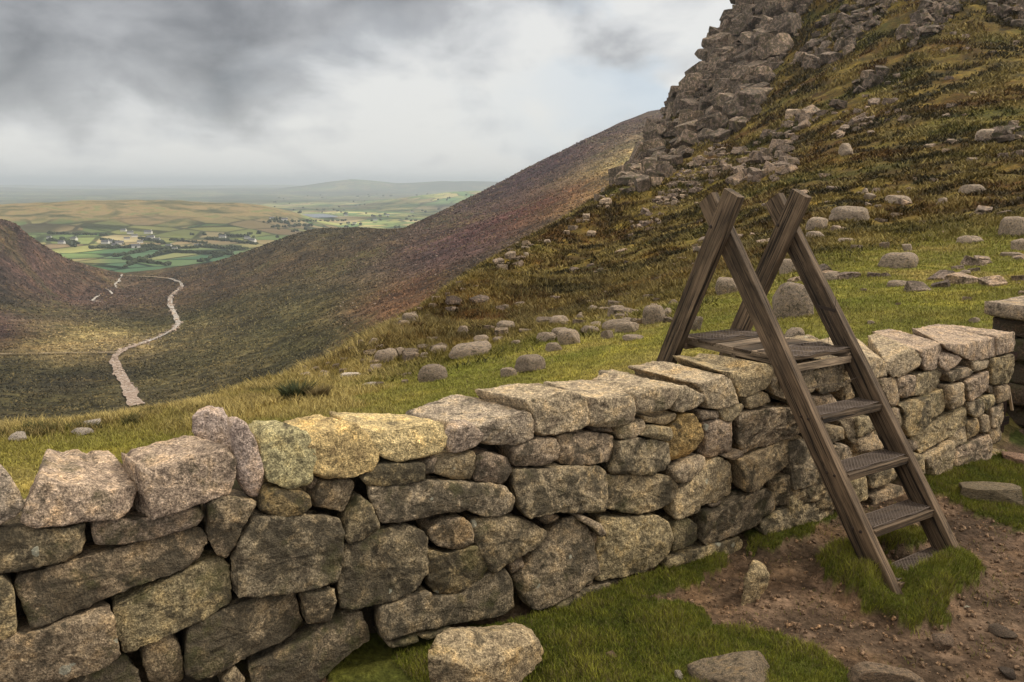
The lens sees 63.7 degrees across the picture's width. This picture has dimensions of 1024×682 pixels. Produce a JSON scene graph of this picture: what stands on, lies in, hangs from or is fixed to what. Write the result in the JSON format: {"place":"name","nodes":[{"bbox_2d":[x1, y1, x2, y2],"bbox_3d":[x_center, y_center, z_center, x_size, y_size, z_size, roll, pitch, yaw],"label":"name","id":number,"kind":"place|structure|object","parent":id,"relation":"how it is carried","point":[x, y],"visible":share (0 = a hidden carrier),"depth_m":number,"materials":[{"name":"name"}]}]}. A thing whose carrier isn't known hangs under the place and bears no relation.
{"place":"outdoors","nodes":[
{"label":"outdoors","id":0,"kind":"place"},
{"bbox_2d":[109,345,144,405],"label":"path","id":1,"kind":"structure","parent":0,"point":[129,395],"depth_m":524.21,"materials":[{"name":"beige gravel"}]},
{"bbox_2d":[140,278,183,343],"bbox_3d":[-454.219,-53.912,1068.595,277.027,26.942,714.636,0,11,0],"label":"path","id":2,"kind":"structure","parent":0,"point":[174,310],"depth_m":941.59,"materials":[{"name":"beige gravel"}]},
{"bbox_2d":[0,179,498,272],"bbox_3d":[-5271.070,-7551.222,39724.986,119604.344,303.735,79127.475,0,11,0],"label":"lowland plain","id":3,"kind":"structure","parent":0,"point":[164,212],"depth_m":3851.30,"materials":[{"name":"green plant"}]},
{"bbox_2d":[46,193,471,267],"bbox_3d":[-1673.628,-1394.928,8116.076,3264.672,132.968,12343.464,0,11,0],"label":"distant trees","id":4,"kind":"object","parent":3,"relation":"on","point":[152,246],"visible":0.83,"depth_m":2654.22,"materials":[{"name":"green plant"}]},
{"bbox_2d":[302,214,337,217],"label":"lake","id":5,"kind":"structure","parent":0,"point":[318,215],"depth_m":5016.89,"materials":[{"name":"grey liquid"}]},
{"bbox_2d":[0,109,662,423],"bbox_3d":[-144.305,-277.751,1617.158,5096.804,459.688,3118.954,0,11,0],"label":"valley","id":6,"kind":"structure","parent":0,"point":[42,271],"depth_m":806.01,"materials":[{"name":"brown plant"}]},
{"bbox_2d":[112,113,656,404],"bbox_3d":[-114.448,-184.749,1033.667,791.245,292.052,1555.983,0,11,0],"label":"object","id":7,"kind":"object","parent":6,"relation":"on","point":[180,287],"visible":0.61,"depth_m":751.30,"materials":[{"name":"gravel"}]},
{"bbox_2d":[0,0,734,184],"label":"sky","id":8,"kind":"structure","parent":0,"point":[96,92],"materials":[{"name":"grey"}]},
{"bbox_2d":[0,0,1023,681],"bbox_3d":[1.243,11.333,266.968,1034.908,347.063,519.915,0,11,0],"label":"hillside","id":9,"kind":"structure","parent":0,"point":[372,660],"depth_m":7.05,"materials":[{"name":"plant"}]},
{"bbox_2d":[8,431,26,441],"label":"rock","id":10,"kind":"object","parent":9,"relation":"on","point":[17,435],"visible":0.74,"depth_m":9.80,"materials":[{"name":"stone"}]},
{"bbox_2d":[71,427,93,435],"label":"rock","id":11,"kind":"object","parent":9,"relation":"on","point":[81,430],"visible":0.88,"depth_m":10.52,"materials":[{"name":"stone"}]},
{"bbox_2d":[84,419,100,423],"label":"rock","id":12,"kind":"object","parent":9,"relation":"on","point":[94,421],"visible":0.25,"depth_m":11.08,"materials":[{"name":"stone"}]},
{"bbox_2d":[0,379,280,437],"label":"long grass","id":13,"kind":"structure","parent":9,"relation":"on","point":[39,427],"depth_m":11.11,"materials":[{"name":"green plant"}]},
{"bbox_2d":[271,376,319,401],"bbox_3d":[-3.539,0.820,13.446,0.855,0.373,0.840,0,11,0],"label":"rush clump","id":14,"kind":"object","parent":9,"relation":"on","point":[292,389],"visible":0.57,"depth_m":13.37,"materials":[{"name":"green plant"}]},
{"bbox_2d":[298,381,335,398],"bbox_3d":[-3.158,0.836,13.382,0.642,0.285,0.636,0,11,0],"label":"grass tussock","id":15,"kind":"object","parent":9,"relation":"on","point":[319,390],"depth_m":13.37,"materials":[{"name":"green plant"}]},
{"bbox_2d":[340,372,358,377],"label":"rock","id":16,"kind":"object","parent":9,"relation":"on","point":[347,373],"visible":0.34,"depth_m":17.66,"materials":[{"name":"stone"}]},
{"bbox_2d":[363,349,375,356],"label":"boulder","id":17,"kind":"object","parent":9,"relation":"on","point":[372,350],"visible":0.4,"depth_m":19.55,"materials":[{"name":"stone"}]},
{"bbox_2d":[370,364,381,368],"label":"boulder","id":18,"kind":"object","parent":9,"relation":"on","point":[374,365],"visible":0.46,"depth_m":18.10,"materials":[{"name":"stone"}]},
{"bbox_2d":[373,348,397,362],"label":"boulder","id":19,"kind":"object","parent":9,"relation":"on","point":[381,355],"visible":0.6,"depth_m":18.91,"materials":[{"name":"stone"}]},
{"bbox_2d":[395,347,403,356],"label":"boulder","id":20,"kind":"object","parent":9,"relation":"on","point":[399,349],"visible":0.37,"depth_m":19.18,"materials":[{"name":"stone"}]},
{"bbox_2d":[402,351,418,361],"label":"boulder","id":21,"kind":"object","parent":9,"relation":"on","point":[407,355],"visible":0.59,"depth_m":18.78,"materials":[{"name":"stone"}]},
{"bbox_2d":[402,313,418,321],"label":"boulder","id":22,"kind":"object","parent":9,"relation":"on","point":[407,316],"visible":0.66,"depth_m":24.34,"materials":[{"name":"stone"}]},
{"bbox_2d":[402,348,418,353],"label":"boulder","id":23,"kind":"object","parent":9,"relation":"on","point":[410,349],"visible":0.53,"depth_m":19.05,"materials":[{"name":"stone"}]},
{"bbox_2d":[417,364,447,382],"bbox_3d":[-1.383,0.597,14.612,0.560,0.374,0.455,-3,14,5],"label":"boulder","id":24,"kind":"object","parent":9,"relation":"on","point":[429,372],"visible":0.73,"depth_m":14.44,"materials":[{"name":"stone"}]},
{"bbox_2d":[430,345,447,352],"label":"boulder","id":25,"kind":"object","parent":9,"relation":"on","point":[438,347],"visible":0.63,"depth_m":19.04,"materials":[{"name":"stone"}]},
{"bbox_2d":[457,326,467,333],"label":"boulder","id":26,"kind":"object","parent":9,"relation":"on","point":[463,328],"visible":0.39,"depth_m":22.16,"materials":[{"name":"stone"}]},
{"bbox_2d":[448,341,491,358],"bbox_3d":[-0.884,0.211,17.451,0.927,0.364,0.755,-3,14,8],"label":"boulder","id":27,"kind":"object","parent":9,"relation":"on","point":[461,350],"visible":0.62,"depth_m":17.18,"materials":[{"name":"stone"}]},
{"bbox_2d":[473,335,488,340],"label":"boulder","id":28,"kind":"object","parent":9,"relation":"on","point":[479,337],"visible":0.51,"depth_m":19.56,"materials":[{"name":"stone"}]},
{"bbox_2d":[428,622,543,681],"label":"boulder","id":29,"kind":"object","parent":9,"relation":"on","point":[510,652],"visible":1,"depth_m":4.69,"materials":[{"name":"stone"}]},
{"bbox_2d":[495,327,507,335],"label":"boulder","id":30,"kind":"object","parent":9,"relation":"on","point":[499,331],"visible":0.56,"depth_m":20.41,"materials":[{"name":"stone"}]},
{"bbox_2d":[497,264,507,269],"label":"boulder","id":31,"kind":"object","parent":9,"relation":"on","point":[504,266],"visible":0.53,"depth_m":65.66,"materials":[{"name":"stone"}]},
{"bbox_2d":[496,320,514,327],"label":"boulder","id":32,"kind":"object","parent":9,"relation":"on","point":[505,323],"visible":0.48,"depth_m":21.91,"materials":[{"name":"stone"}]},
{"bbox_2d":[0,324,1014,681],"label":"dry stone wall","id":33,"kind":"structure","parent":9,"relation":"on","point":[218,546],"depth_m":5.28,"materials":[{"name":"stone"}]},
{"bbox_2d":[1009,386,1013,410],"bbox_3d":[5.648,0.651,9.347,0.024,0.340,0.031,-37,27,-23],"label":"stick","id":34,"kind":"object","parent":33,"relation":"attached to","point":[1011,405],"visible":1,"depth_m":9.36,"materials":[{"name":"brown wood"}]},
{"bbox_2d":[500,367,516,376],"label":"boulder","id":35,"kind":"object","parent":9,"relation":"on","point":[507,371],"visible":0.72,"depth_m":13.38,"materials":[{"name":"stone"}]},
{"bbox_2d":[505,251,515,259],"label":"boulder","id":36,"kind":"object","parent":9,"relation":"on","point":[510,254],"visible":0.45,"depth_m":68.48,"materials":[{"name":"stone"}]},
{"bbox_2d":[0,208,1023,498],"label":"grass","id":37,"kind":"structure","parent":9,"relation":"on","point":[254,406],"depth_m":17.22,"materials":[{"name":"green plant"}]},
{"bbox_2d":[514,354,545,372],"bbox_3d":[0.306,0.411,13.809,0.509,0.375,0.409,-5,4,-19],"label":"boulder","id":38,"kind":"object","parent":9,"relation":"on","point":[527,363],"visible":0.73,"depth_m":13.65,"materials":[{"name":"stone"}]},
{"bbox_2d":[536,316,550,323],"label":"boulder","id":39,"kind":"object","parent":9,"relation":"on","point":[543,319],"visible":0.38,"depth_m":22.38,"materials":[{"name":"stone"}]},
{"bbox_2d":[536,332,557,341],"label":"boulder","id":40,"kind":"object","parent":9,"relation":"on","point":[547,336],"visible":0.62,"depth_m":17.35,"materials":[{"name":"stone"}]},
{"bbox_2d":[545,342,561,351],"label":"boulder","id":41,"kind":"object","parent":9,"relation":"on","point":[552,346],"visible":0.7,"depth_m":15.65,"materials":[{"name":"stone"}]},
{"bbox_2d":[549,315,568,324],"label":"boulder","id":42,"kind":"object","parent":9,"relation":"on","point":[559,318],"visible":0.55,"depth_m":21.60,"materials":[{"name":"stone"}]},
{"bbox_2d":[551,327,566,334],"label":"boulder","id":43,"kind":"object","parent":9,"relation":"on","point":[554,331],"visible":0.29,"depth_m":17.52,"materials":[{"name":"stone"}]},
{"bbox_2d":[557,328,580,344],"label":"boulder","id":44,"kind":"object","parent":9,"relation":"on","point":[567,336],"visible":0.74,"depth_m":16.13,"materials":[{"name":"stone"}]},
{"bbox_2d":[568,225,577,230],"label":"boulder","id":45,"kind":"object","parent":9,"relation":"on","point":[572,227],"visible":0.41,"depth_m":95.32,"materials":[{"name":"stone"}]},
{"bbox_2d":[572,319,584,324],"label":"boulder","id":46,"kind":"object","parent":9,"relation":"on","point":[577,321],"visible":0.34,"depth_m":20.77,"materials":[{"name":"stone"}]},
{"bbox_2d":[583,213,589,218],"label":"boulder","id":47,"kind":"object","parent":9,"relation":"on","point":[586,215],"visible":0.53,"depth_m":98.39,"materials":[{"name":"stone"}]},
{"bbox_2d":[581,325,598,333],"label":"boulder","id":48,"kind":"object","parent":9,"relation":"on","point":[586,328],"visible":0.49,"depth_m":17.89,"materials":[{"name":"stone"}]},
{"bbox_2d":[587,230,595,236],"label":"boulder","id":49,"kind":"object","parent":9,"relation":"on","point":[591,232],"visible":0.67,"depth_m":92.01,"materials":[{"name":"stone"}]},
{"bbox_2d":[594,194,604,201],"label":"boulder","id":50,"kind":"object","parent":9,"relation":"on","point":[597,197],"visible":0.43,"depth_m":109.79,"materials":[{"name":"stone"}]},
{"bbox_2d":[599,197,611,203],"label":"boulder","id":51,"kind":"object","parent":9,"relation":"on","point":[603,200],"visible":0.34,"depth_m":106.21,"materials":[{"name":"stone"}]},
{"bbox_2d":[601,330,613,338],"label":"boulder","id":52,"kind":"object","parent":9,"relation":"on","point":[607,334],"visible":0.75,"depth_m":16.48,"materials":[{"name":"stone"}]},
{"bbox_2d":[607,300,620,305],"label":"boulder","id":53,"kind":"object","parent":9,"relation":"on","point":[611,301],"visible":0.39,"depth_m":27.58,"materials":[{"name":"stone"}]},
{"bbox_2d":[607,305,624,316],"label":"boulder","id":54,"kind":"object","parent":9,"relation":"on","point":[611,309],"visible":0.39,"depth_m":21.43,"materials":[{"name":"stone"}]},
{"bbox_2d":[602,319,630,329],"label":"boulder","id":55,"kind":"object","parent":9,"relation":"on","point":[610,324],"visible":0.52,"depth_m":18.00,"materials":[{"name":"stone"}]},
{"bbox_2d":[215,0,1023,394],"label":"heather","id":56,"kind":"object","parent":9,"relation":"on","point":[683,228],"visible":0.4,"depth_m":77.43,"materials":[{"name":"brown plant"}]},
{"bbox_2d":[614,313,627,318],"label":"boulder","id":57,"kind":"object","parent":9,"relation":"on","point":[619,314],"visible":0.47,"depth_m":20.16,"materials":[{"name":"stone"}]},
{"bbox_2d":[613,307,631,314],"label":"boulder","id":58,"kind":"object","parent":9,"relation":"on","point":[617,310],"visible":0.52,"depth_m":21.13,"materials":[{"name":"stone"}]},
{"bbox_2d":[614,322,638,332],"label":"boulder","id":59,"kind":"object","parent":9,"relation":"on","point":[625,327],"visible":0.7,"depth_m":17.14,"materials":[{"name":"stone"}]},
{"bbox_2d":[622,334,642,340],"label":"boulder","id":60,"kind":"object","parent":9,"relation":"on","point":[628,337],"visible":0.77,"depth_m":15.66,"materials":[{"name":"stone"}]},
{"bbox_2d":[631,318,641,324],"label":"boulder","id":61,"kind":"object","parent":9,"relation":"on","point":[638,321],"visible":0.38,"depth_m":18.33,"materials":[{"name":"stone"}]},
{"bbox_2d":[642,305,664,324],"bbox_3d":[3.097,-0.503,17.985,0.508,0.598,0.409,-2,11,9],"label":"boulder","id":62,"kind":"object","parent":9,"relation":"on","point":[654,313],"visible":0.62,"depth_m":17.80,"materials":[{"name":"stone"}]},
{"bbox_2d":[664,308,670,316],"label":"boulder","id":63,"kind":"object","parent":9,"relation":"on","point":[667,311],"visible":0.34,"depth_m":18.83,"materials":[{"name":"stone"}]},
{"bbox_2d":[663,316,671,322],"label":"boulder","id":64,"kind":"object","parent":9,"relation":"on","point":[668,319],"visible":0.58,"depth_m":17.58,"materials":[{"name":"stone"}]},
{"bbox_2d":[674,670,683,679],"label":"stone","id":65,"kind":"object","parent":9,"relation":"on","point":[678,673],"visible":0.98,"depth_m":5.15,"materials":[{"name":"stone"}]},
{"bbox_2d":[691,316,702,329],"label":"boulder","id":66,"kind":"object","parent":9,"relation":"on","point":[697,323],"visible":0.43,"depth_m":15.91,"materials":[{"name":"stone"}]},
{"bbox_2d":[391,450,1023,681],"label":"grass","id":67,"kind":"structure","parent":9,"relation":"on","point":[843,549],"depth_m":5.89,"materials":[{"name":"green plant"}]},
{"bbox_2d":[715,277,737,295],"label":"boulder","id":68,"kind":"object","parent":9,"relation":"on","point":[725,285],"visible":0.55,"depth_m":24.08,"materials":[{"name":"stone"}]},
{"bbox_2d":[687,650,769,681],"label":"stone","id":69,"kind":"object","parent":9,"relation":"on","point":[745,666],"visible":0.93,"depth_m":5.11,"materials":[{"name":"stone"}]},
{"bbox_2d":[445,13,1023,310],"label":"scree","id":70,"kind":"structure","parent":9,"relation":"on","point":[779,167],"depth_m":89.74,"materials":[{"name":"stone"}]},
{"bbox_2d":[738,157,748,163],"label":"boulder","id":71,"kind":"object","parent":9,"relation":"on","point":[740,160],"visible":0.62,"depth_m":117.55,"materials":[{"name":"stone"}]},
{"bbox_2d":[741,559,769,605],"bbox_3d":[1.883,1.845,6.273,0.134,0.417,0.399,9,14,38],"label":"stone","id":72,"kind":"object","parent":9,"relation":"on","point":[756,579],"visible":0.94,"depth_m":6.18,"materials":[{"name":"stone"}]},
{"bbox_2d":[779,259,796,274],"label":"boulder","id":73,"kind":"object","parent":9,"relation":"on","point":[787,266],"visible":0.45,"depth_m":27.73,"materials":[{"name":"stone"}]},
{"bbox_2d":[777,156,799,161],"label":"boulder","id":74,"kind":"object","parent":9,"relation":"on","point":[780,157],"visible":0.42,"depth_m":95.02,"materials":[{"name":"stone"}]},
{"bbox_2d":[772,282,813,318],"bbox_3d":[5.561,-0.676,16.329,0.833,0.984,0.677,5,14,7],"label":"boulder","id":75,"kind":"object","parent":9,"relation":"on","point":[790,299],"visible":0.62,"depth_m":16.05,"materials":[{"name":"stone"}]},
{"bbox_2d":[785,109,800,118],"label":"boulder","id":76,"kind":"object","parent":9,"relation":"on","point":[789,113],"visible":0.58,"depth_m":133.38,"materials":[{"name":"stone"}]},
{"bbox_2d":[787,158,798,165],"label":"boulder","id":77,"kind":"object","parent":9,"relation":"on","point":[793,161],"visible":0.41,"depth_m":88.26,"materials":[{"name":"stone"}]},
{"bbox_2d":[784,327,804,336],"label":"boulder","id":78,"kind":"object","parent":9,"relation":"on","point":[793,331],"visible":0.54,"depth_m":13.94,"materials":[{"name":"stone"}]},
{"bbox_2d":[656,188,958,595],"bbox_3d":[2.454,0.272,7.458,1.085,3.256,3.177,-7,13,-33],"label":"step stile","id":79,"kind":"object","parent":9,"relation":"on","point":[767,341],"visible":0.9,"depth_m":7.15,"materials":[{"name":"brown wood"}]},
{"bbox_2d":[806,231,823,237],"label":"boulder","id":80,"kind":"object","parent":9,"relation":"on","point":[817,233],"visible":0.64,"depth_m":40.65,"materials":[{"name":"stone"}]},
{"bbox_2d":[608,0,1023,192],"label":"rock crag","id":81,"kind":"structure","parent":9,"relation":"on","point":[746,45],"depth_m":186.61,"materials":[{"name":"stone"}]},
{"bbox_2d":[806,217,827,229],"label":"boulder","id":82,"kind":"object","parent":9,"relation":"on","point":[813,222],"visible":0.75,"depth_m":46.56,"materials":[{"name":"stone"}]},
{"bbox_2d":[817,110,828,115],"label":"boulder","id":83,"kind":"object","parent":9,"relation":"on","point":[821,112],"visible":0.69,"depth_m":125.83,"materials":[{"name":"stone"}]},
{"bbox_2d":[824,272,838,280],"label":"boulder","id":84,"kind":"object","parent":9,"relation":"on","point":[829,275],"visible":0.61,"depth_m":22.41,"materials":[{"name":"stone"}]},
{"bbox_2d":[838,143,853,155],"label":"boulder","id":85,"kind":"object","parent":9,"relation":"on","point":[845,149],"visible":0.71,"depth_m":82.49,"materials":[{"name":"stone"}]},
{"bbox_2d":[828,206,869,221],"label":"boulder","id":86,"kind":"object","parent":9,"relation":"on","point":[844,212],"visible":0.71,"depth_m":47.51,"materials":[{"name":"stone"}]},
{"bbox_2d":[863,193,875,198],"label":"boulder","id":87,"kind":"object","parent":9,"relation":"on","point":[869,196],"visible":0.79,"depth_m":55.93,"materials":[{"name":"stone"}]},
{"bbox_2d":[879,242,889,247],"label":"boulder","id":88,"kind":"object","parent":9,"relation":"on","point":[884,244],"visible":0.49,"depth_m":33.54,"materials":[{"name":"stone"}]},
{"bbox_2d":[847,661,924,681],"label":"stone","id":89,"kind":"object","parent":9,"relation":"on","point":[866,671],"visible":1,"depth_m":5.07,"materials":[{"name":"stone"}]},
{"bbox_2d":[887,280,906,286],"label":"boulder","id":90,"kind":"object","parent":9,"relation":"on","point":[895,283],"visible":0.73,"depth_m":19.41,"materials":[{"name":"stone"}]},
{"bbox_2d":[877,252,918,268],"bbox_3d":[12.103,-2.450,25.853,1.157,0.696,0.943,7,14,34],"label":"boulder","id":91,"kind":"object","parent":9,"relation":"on","point":[895,260],"visible":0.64,"depth_m":25.49,"materials":[{"name":"stone"}]},
{"bbox_2d":[885,195,911,202],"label":"boulder","id":92,"kind":"object","parent":9,"relation":"on","point":[891,198],"visible":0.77,"depth_m":51.02,"materials":[{"name":"stone"}]},
{"bbox_2d":[902,244,911,250],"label":"boulder","id":93,"kind":"object","parent":9,"relation":"on","point":[906,247],"visible":0.71,"depth_m":32.08,"materials":[{"name":"stone"}]},
{"bbox_2d":[932,633,953,650],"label":"stone","id":94,"kind":"object","parent":9,"relation":"on","point":[941,642],"visible":1,"depth_m":5.61,"materials":[{"name":"stone"}]},
{"bbox_2d":[956,235,983,243],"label":"boulder","id":95,"kind":"object","parent":9,"relation":"on","point":[966,238],"visible":0.61,"depth_m":33.32,"materials":[{"name":"stone"}]},
{"bbox_2d":[958,184,985,193],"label":"boulder","id":96,"kind":"object","parent":9,"relation":"on","point":[967,188],"visible":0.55,"depth_m":51.52,"materials":[{"name":"stone"}]},
{"bbox_2d":[968,317,979,322],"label":"boulder","id":97,"kind":"object","parent":9,"relation":"on","point":[975,319],"visible":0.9,"depth_m":13.55,"materials":[{"name":"stone"}]},
{"bbox_2d":[975,129,994,140],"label":"boulder","id":98,"kind":"object","parent":9,"relation":"on","point":[986,133],"visible":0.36,"depth_m":76.97,"materials":[{"name":"stone"}]},
{"bbox_2d":[959,481,1023,505],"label":"stone","id":99,"kind":"object","parent":9,"relation":"on","point":[996,491],"visible":0.8,"depth_m":8.10,"materials":[{"name":"stone"}]},
{"bbox_2d":[988,623,1017,637],"bbox_3d":[3.462,2.051,5.815,0.125,0.068,0.176,-3,9,-37],"label":"stone","id":100,"kind":"object","parent":9,"relation":"on","point":[997,629],"visible":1,"depth_m":5.80,"materials":[{"name":"stone"}]},
{"bbox_2d":[984,295,1023,434],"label":"gate pier","id":101,"kind":"structure","parent":9,"relation":"on","point":[1008,314],"depth_m":10.22,"materials":[{"name":"stone"}]},
{"bbox_2d":[998,666,1015,679],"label":"stone","id":102,"kind":"object","parent":9,"relation":"on","point":[1007,673],"visible":1,"depth_m":5.29,"materials":[{"name":"stone"}]},
{"bbox_2d":[1000,352,1017,432],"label":"gate","id":103,"kind":"structure","parent":9,"relation":"on","point":[1006,420],"depth_m":10.01,"materials":[{"name":"brown wood"}]},
{"bbox_2d":[998,216,1023,235],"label":"boulder","id":104,"kind":"object","parent":9,"relation":"on","point":[1013,226],"visible":0.64,"depth_m":34.01,"materials":[{"name":"stone"}]},
{"bbox_2d":[1000,252,1023,256],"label":"boulder","id":105,"kind":"object","parent":9,"relation":"on","point":[1010,254],"visible":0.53,"depth_m":28.04,"materials":[{"name":"stone"}]},
{"bbox_2d":[1001,451,1023,464],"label":"stone","id":106,"kind":"object","parent":9,"relation":"on","point":[1018,458],"visible":0.84,"depth_m":9.18,"materials":[{"name":"stone"}]},
{"bbox_2d":[1011,238,1023,250],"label":"boulder","id":107,"kind":"object","parent":9,"relation":"on","point":[1017,244],"visible":0.62,"depth_m":30.02,"materials":[{"name":"stone"}]},
{"bbox_2d":[651,496,1023,681],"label":"gravel","id":108,"kind":"structure","parent":0,"point":[969,613],"depth_m":6.17,"materials":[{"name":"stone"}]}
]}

